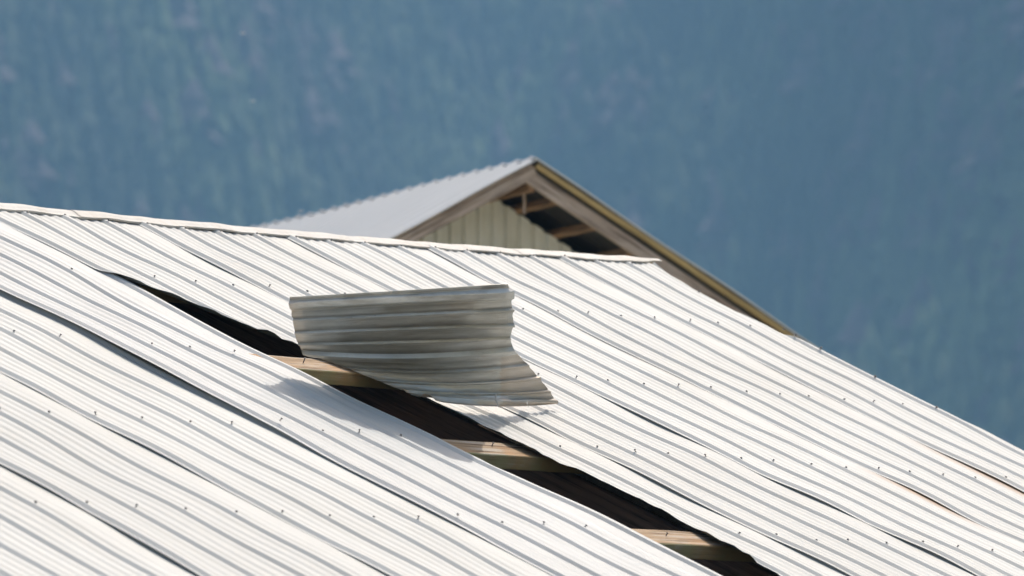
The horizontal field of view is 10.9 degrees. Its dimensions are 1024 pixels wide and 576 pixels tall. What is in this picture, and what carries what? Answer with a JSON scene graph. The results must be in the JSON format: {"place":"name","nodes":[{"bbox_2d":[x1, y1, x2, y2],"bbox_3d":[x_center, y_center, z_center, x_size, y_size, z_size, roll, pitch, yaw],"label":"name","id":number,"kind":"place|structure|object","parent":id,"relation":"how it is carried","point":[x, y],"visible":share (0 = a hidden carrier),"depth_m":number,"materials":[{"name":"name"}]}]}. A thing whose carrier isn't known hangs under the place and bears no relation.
{"place":"outdoors","nodes":[
{"label":"outdoors","id":0,"kind":"place"},
{"bbox_2d":[0,0,1022,356],"bbox_3d":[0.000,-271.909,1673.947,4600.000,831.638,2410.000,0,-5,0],"label":"hillside","id":1,"kind":"structure","parent":0,"point":[900,34],"depth_m":1502.72,"materials":[{"name":"blue plant"}]},
{"bbox_2d":[0,0,1023,450],"bbox_3d":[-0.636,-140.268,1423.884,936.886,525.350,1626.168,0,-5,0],"label":"forest","id":2,"kind":"object","parent":1,"relation":"on","point":[598,104],"visible":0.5,"depth_m":1584.64,"materials":[{"name":"blue plant"}]},
{"bbox_2d":[0,203,1023,575],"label":"damaged barn","id":3,"kind":"structure","parent":0,"point":[174,401],"depth_m":20.79,"materials":[{"name":"metal"}]},
{"bbox_2d":[288,284,557,407],"bbox_3d":[-0.158,0.231,20.815,1.501,0.447,0.639,4,-7,-42],"label":"torn roof sheet","id":4,"kind":"object","parent":3,"relation":"on","point":[452,345],"visible":1,"depth_m":20.67,"materials":[{"name":"metal"}]},
{"bbox_2d":[251,156,817,347],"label":"gabled barn","id":5,"kind":"structure","parent":0,"point":[532,202],"depth_m":34.53,"materials":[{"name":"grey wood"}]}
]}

